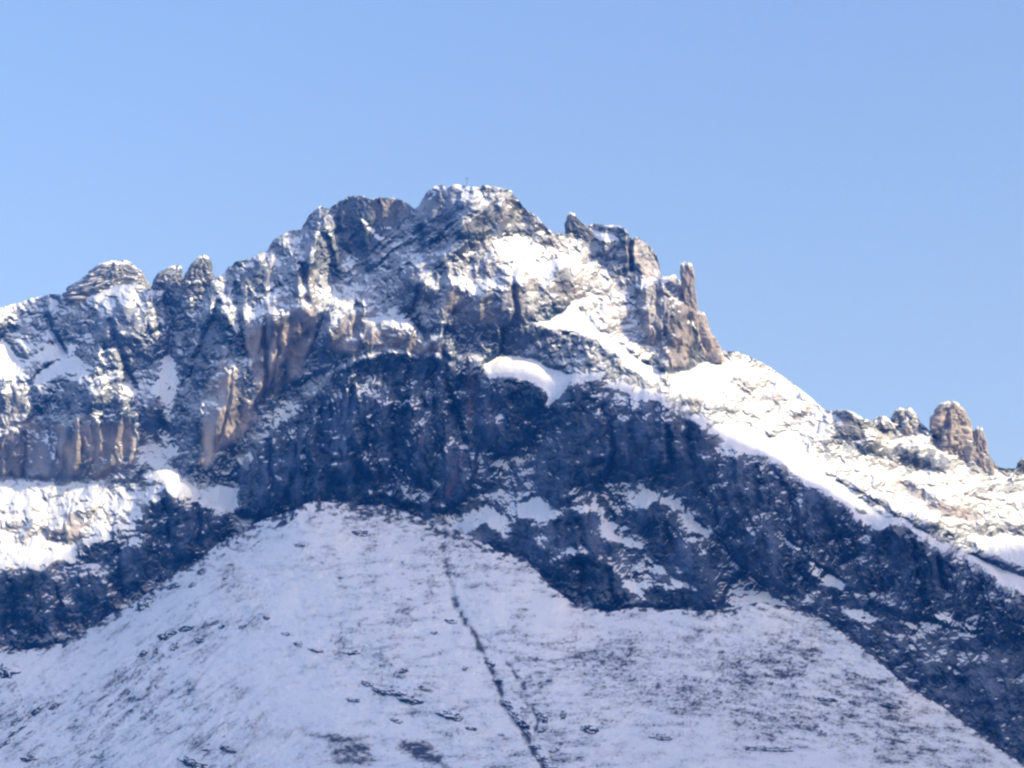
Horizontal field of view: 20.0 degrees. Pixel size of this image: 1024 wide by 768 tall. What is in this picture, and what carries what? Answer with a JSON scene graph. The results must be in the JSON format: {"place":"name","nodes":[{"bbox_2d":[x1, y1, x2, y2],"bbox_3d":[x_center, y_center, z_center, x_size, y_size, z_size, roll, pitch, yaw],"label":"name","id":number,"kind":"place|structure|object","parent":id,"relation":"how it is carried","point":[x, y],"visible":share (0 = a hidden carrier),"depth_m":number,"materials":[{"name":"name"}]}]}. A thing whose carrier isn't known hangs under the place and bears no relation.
{"place":"outdoors","nodes":[
{"label":"outdoors","id":0,"kind":"place"},
{"bbox_2d":[0,184,1023,764],"bbox_3d":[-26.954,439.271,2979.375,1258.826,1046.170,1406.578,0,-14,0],"label":"mountain","id":1,"kind":"structure","parent":0,"point":[574,420],"depth_m":2500.76,"materials":[{"name":"grey stone"}]},
{"bbox_2d":[60,260,150,301],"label":"rock dome","id":2,"kind":"object","parent":1,"relation":"on","point":[100,278],"visible":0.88,"depth_m":2738.69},
{"bbox_2d":[151,264,182,305],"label":"rock tooth","id":3,"kind":"object","parent":1,"relation":"on","point":[169,279],"visible":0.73,"depth_m":2706.55},
{"bbox_2d":[179,254,214,301],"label":"rock tooth","id":4,"kind":"object","parent":1,"relation":"on","point":[199,277],"visible":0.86,"depth_m":2674.82},
{"bbox_2d":[564,212,594,240],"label":"rock tooth","id":5,"kind":"object","parent":1,"relation":"on","point":[576,226],"visible":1,"depth_m":2619.46},
{"bbox_2d":[680,262,701,337],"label":"rock needle","id":6,"kind":"object","parent":1,"relation":"on","point":[687,276],"visible":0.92,"depth_m":2556.03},
{"bbox_2d":[692,311,724,361],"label":"rock tower","id":7,"kind":"structure","parent":1,"relation":"on","point":[708,339],"depth_m":2546.41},
{"bbox_2d":[872,415,895,428],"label":"rock block","id":8,"kind":"object","parent":1,"relation":"on","point":[884,422],"visible":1,"depth_m":2507.87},
{"bbox_2d":[891,407,919,435],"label":"rock block","id":9,"kind":"object","parent":1,"relation":"on","point":[907,419],"visible":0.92,"depth_m":2523.86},
{"bbox_2d":[929,400,977,463],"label":"rock tower","id":10,"kind":"structure","parent":1,"relation":"on","point":[951,429],"depth_m":2515.65,"materials":[{"name":"grey stone"}]},
{"bbox_2d":[973,426,995,475],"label":"rock tower","id":11,"kind":"structure","parent":1,"relation":"on","point":[984,462],"depth_m":2517.43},
{"bbox_2d":[990,458,999,471],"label":"rock tooth","id":12,"kind":"object","parent":1,"relation":"on","point":[995,466],"visible":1,"depth_m":2520.14},
{"bbox_2d":[1016,459,1023,473],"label":"rock tooth","id":13,"kind":"object","parent":1,"relation":"on","point":[1020,463],"visible":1,"depth_m":2530.09},
{"bbox_2d":[0,499,1023,767],"bbox_3d":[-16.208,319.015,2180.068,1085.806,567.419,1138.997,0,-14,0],"label":"snowy slope","id":14,"kind":"structure","parent":0,"point":[390,593],"depth_m":2214.54,"materials":[{"name":"snow"}]},
{"bbox_2d":[0,738,10,747],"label":"rock outcrop","id":15,"kind":"object","parent":14,"relation":"on","point":[4,743],"visible":1,"depth_m":2212.77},
{"bbox_2d":[0,662,21,677],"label":"rock outcrop","id":16,"kind":"object","parent":14,"relation":"on","point":[7,670],"visible":1,"depth_m":2354.69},
{"bbox_2d":[7,724,27,738],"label":"rock outcrop","id":17,"kind":"object","parent":14,"relation":"on","point":[16,731],"visible":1,"depth_m":2224.95,"materials":[{"name":"grey stone"}]},
{"bbox_2d":[8,710,30,727],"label":"rock outcrop","id":18,"kind":"object","parent":14,"relation":"on","point":[20,718],"visible":1,"depth_m":2247.06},
{"bbox_2d":[20,754,38,762],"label":"rock outcrop","id":19,"kind":"object","parent":14,"relation":"on","point":[27,758],"visible":1,"depth_m":2175.03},
{"bbox_2d":[28,704,44,718],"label":"rock outcrop","id":20,"kind":"object","parent":14,"relation":"on","point":[34,712],"visible":1,"depth_m":2251.56,"materials":[{"name":"grey stone"}]},
{"bbox_2d":[48,702,61,709],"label":"rock outcrop","id":21,"kind":"object","parent":14,"relation":"on","point":[54,706],"visible":1,"depth_m":2247.67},
{"bbox_2d":[137,649,149,657],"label":"rock outcrop","id":22,"kind":"object","parent":14,"relation":"on","point":[143,652],"visible":1,"depth_m":2286.62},
{"bbox_2d":[135,595,155,611],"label":"rock outcrop","id":23,"kind":"object","parent":14,"relation":"on","point":[147,601],"visible":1,"depth_m":2426.50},
{"bbox_2d":[152,573,165,581],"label":"rock outcrop","id":24,"kind":"object","parent":14,"relation":"on","point":[159,577],"visible":1,"depth_m":2465.29,"materials":[{"name":"grey stone"}]},
{"bbox_2d":[157,630,177,640],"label":"rock outcrop","id":25,"kind":"object","parent":14,"relation":"on","point":[165,635],"visible":1,"depth_m":2303.22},
{"bbox_2d":[165,582,180,589],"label":"rock outcrop","id":26,"kind":"object","parent":14,"relation":"on","point":[173,585],"visible":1,"depth_m":2426.82,"materials":[{"name":"grey stone"}]},
{"bbox_2d":[170,642,180,650],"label":"rock outcrop","id":27,"kind":"object","parent":14,"relation":"on","point":[174,646],"visible":1,"depth_m":2272.75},
{"bbox_2d":[178,625,193,631],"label":"rock outcrop","id":28,"kind":"object","parent":14,"relation":"on","point":[185,628],"visible":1,"depth_m":2296.86,"materials":[{"name":"grey stone"}]},
{"bbox_2d":[187,582,196,587],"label":"rock outcrop","id":29,"kind":"object","parent":14,"relation":"on","point":[191,585],"visible":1,"depth_m":2388.74,"materials":[{"name":"grey stone"}]},
{"bbox_2d":[177,755,207,767],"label":"rock outcrop","id":30,"kind":"object","parent":14,"relation":"on","point":[191,761],"visible":1,"depth_m":2067.70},
{"bbox_2d":[195,637,203,643],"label":"rock outcrop","id":31,"kind":"object","parent":14,"relation":"on","point":[199,640],"visible":1,"depth_m":2262.70,"materials":[{"name":"grey stone"}]},
{"bbox_2d":[196,568,206,575],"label":"rock outcrop","id":32,"kind":"object","parent":14,"relation":"on","point":[202,571],"visible":1,"depth_m":2414.36,"materials":[{"name":"grey stone"}]},
{"bbox_2d":[209,620,219,625],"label":"rock outcrop","id":33,"kind":"object","parent":14,"relation":"on","point":[215,622],"visible":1,"depth_m":2281.75,"materials":[{"name":"grey stone"}]},
{"bbox_2d":[219,746,236,753],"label":"rock outcrop","id":34,"kind":"object","parent":14,"relation":"on","point":[227,749],"visible":1,"depth_m":2069.24,"materials":[{"name":"grey stone"}]},
{"bbox_2d":[276,512,299,527],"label":"rock outcrop","id":35,"kind":"object","parent":14,"relation":"on","point":[287,520],"visible":1,"depth_m":2435.76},
{"bbox_2d":[293,640,302,647],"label":"rock outcrop","id":36,"kind":"object","parent":14,"relation":"on","point":[298,643],"visible":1,"depth_m":2199.97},
{"bbox_2d":[293,543,305,546],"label":"rock outcrop","id":37,"kind":"object","parent":14,"relation":"on","point":[299,545],"visible":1,"depth_m":2375.03,"materials":[{"name":"grey stone"}]},
{"bbox_2d":[307,647,322,652],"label":"rock outcrop","id":38,"kind":"object","parent":14,"relation":"on","point":[315,649],"visible":1,"depth_m":2183.88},
{"bbox_2d":[347,696,359,702],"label":"rock outcrop","id":39,"kind":"object","parent":14,"relation":"on","point":[353,699],"visible":1,"depth_m":2110.08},
{"bbox_2d":[345,650,361,655],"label":"rock outcrop","id":40,"kind":"object","parent":14,"relation":"on","point":[353,652],"visible":1,"depth_m":2179.19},
{"bbox_2d":[351,529,367,536],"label":"rock outcrop","id":41,"kind":"object","parent":14,"relation":"on","point":[359,532],"visible":1,"depth_m":2398.02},
{"bbox_2d":[361,680,374,686],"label":"rock outcrop","id":42,"kind":"object","parent":14,"relation":"on","point":[366,683],"visible":1,"depth_m":2134.38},
{"bbox_2d":[371,686,397,696],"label":"rock outcrop","id":43,"kind":"object","parent":14,"relation":"on","point":[383,691],"visible":1,"depth_m":2121.50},
{"bbox_2d":[389,717,402,723],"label":"rock outcrop","id":44,"kind":"object","parent":14,"relation":"on","point":[395,720],"visible":1,"depth_m":2075.09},
{"bbox_2d":[399,668,408,673],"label":"rock outcrop","id":45,"kind":"object","parent":14,"relation":"on","point":[403,670],"visible":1,"depth_m":2145.85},
{"bbox_2d":[394,692,423,704],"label":"rock outcrop","id":46,"kind":"object","parent":14,"relation":"on","point":[406,697],"visible":1,"depth_m":2106.52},
{"bbox_2d":[417,685,431,692],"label":"rock outcrop","id":47,"kind":"object","parent":14,"relation":"on","point":[425,689],"visible":1,"depth_m":2122.07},
{"bbox_2d":[435,709,462,721],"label":"rock outcrop","id":48,"kind":"object","parent":14,"relation":"on","point":[451,715],"visible":1,"depth_m":2084.38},
{"bbox_2d":[444,619,456,623],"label":"rock outcrop","id":49,"kind":"object","parent":14,"relation":"on","point":[450,621],"visible":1,"depth_m":2232.38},
{"bbox_2d":[465,726,476,730],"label":"rock outcrop","id":50,"kind":"object","parent":14,"relation":"on","point":[470,728],"visible":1,"depth_m":2066.82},
{"bbox_2d":[487,661,495,667],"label":"rock outcrop","id":51,"kind":"object","parent":14,"relation":"on","point":[491,664],"visible":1,"depth_m":2164.57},
{"bbox_2d":[492,678,503,682],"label":"rock outcrop","id":52,"kind":"object","parent":14,"relation":"on","point":[497,680],"visible":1,"depth_m":2146.39,"materials":[{"name":"grey stone"}]},
{"bbox_2d":[502,699,512,708],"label":"rock outcrop","id":53,"kind":"object","parent":14,"relation":"on","point":[508,704],"visible":1,"depth_m":2115.85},
{"bbox_2d":[507,708,518,717],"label":"rock outcrop","id":54,"kind":"object","parent":14,"relation":"on","point":[512,713],"visible":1,"depth_m":2099.64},
{"bbox_2d":[513,716,529,729],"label":"rock outcrop","id":55,"kind":"object","parent":14,"relation":"on","point":[520,722],"visible":1,"depth_m":2086.05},
{"bbox_2d":[523,729,531,738],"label":"rock outcrop","id":56,"kind":"object","parent":14,"relation":"on","point":[527,733],"visible":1,"depth_m":2074.54,"materials":[{"name":"grey stone"}]},
{"bbox_2d":[529,743,540,748],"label":"rock outcrop","id":57,"kind":"object","parent":14,"relation":"on","point":[534,746],"visible":1,"depth_m":2056.87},
{"bbox_2d":[536,754,548,762],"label":"rock outcrop","id":58,"kind":"object","parent":14,"relation":"on","point":[539,757],"visible":1,"depth_m":2038.48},
{"bbox_2d":[537,727,547,732],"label":"rock outcrop","id":59,"kind":"object","parent":14,"relation":"on","point":[542,730],"visible":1,"depth_m":2083.63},
{"bbox_2d":[539,711,547,722],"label":"rock outcrop","id":60,"kind":"object","parent":14,"relation":"on","point":[544,717],"visible":1,"depth_m":2100.68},
{"bbox_2d":[544,763,556,767],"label":"rock outcrop","id":61,"kind":"object","parent":14,"relation":"on","point":[547,765],"visible":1,"depth_m":2029.29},
{"bbox_2d":[548,748,559,752],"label":"rock outcrop","id":62,"kind":"object","parent":14,"relation":"on","point":[554,750],"visible":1,"depth_m":2053.74,"materials":[{"name":"grey stone"}]},
{"bbox_2d":[560,710,565,718],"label":"rock outcrop","id":63,"kind":"object","parent":14,"relation":"on","point":[563,714],"visible":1,"depth_m":2107.50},
{"bbox_2d":[580,724,598,733],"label":"rock outcrop","id":64,"kind":"object","parent":14,"relation":"on","point":[587,728],"visible":1,"depth_m":2096.05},
{"bbox_2d":[649,733,674,740],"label":"rock outcrop","id":65,"kind":"object","parent":14,"relation":"on","point":[661,736],"visible":1,"depth_m":2109.68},
{"bbox_2d":[741,745,795,751],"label":"rock outcrop","id":66,"kind":"object","parent":14,"relation":"on","point":[767,748],"visible":1,"depth_m":2136.97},
{"bbox_2d":[815,697,837,701],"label":"rock outcrop","id":67,"kind":"object","parent":14,"relation":"on","point":[825,699],"visible":1,"depth_m":2234.14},
{"bbox_2d":[877,701,900,708],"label":"rock outcrop","id":68,"kind":"object","parent":14,"relation":"on","point":[883,704],"visible":1,"depth_m":2256.40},
{"bbox_2d":[0,0,1023,468],"label":"sky","id":69,"kind":"structure","parent":0,"point":[840,183],"materials":[{"name":"blue"}]}
]}

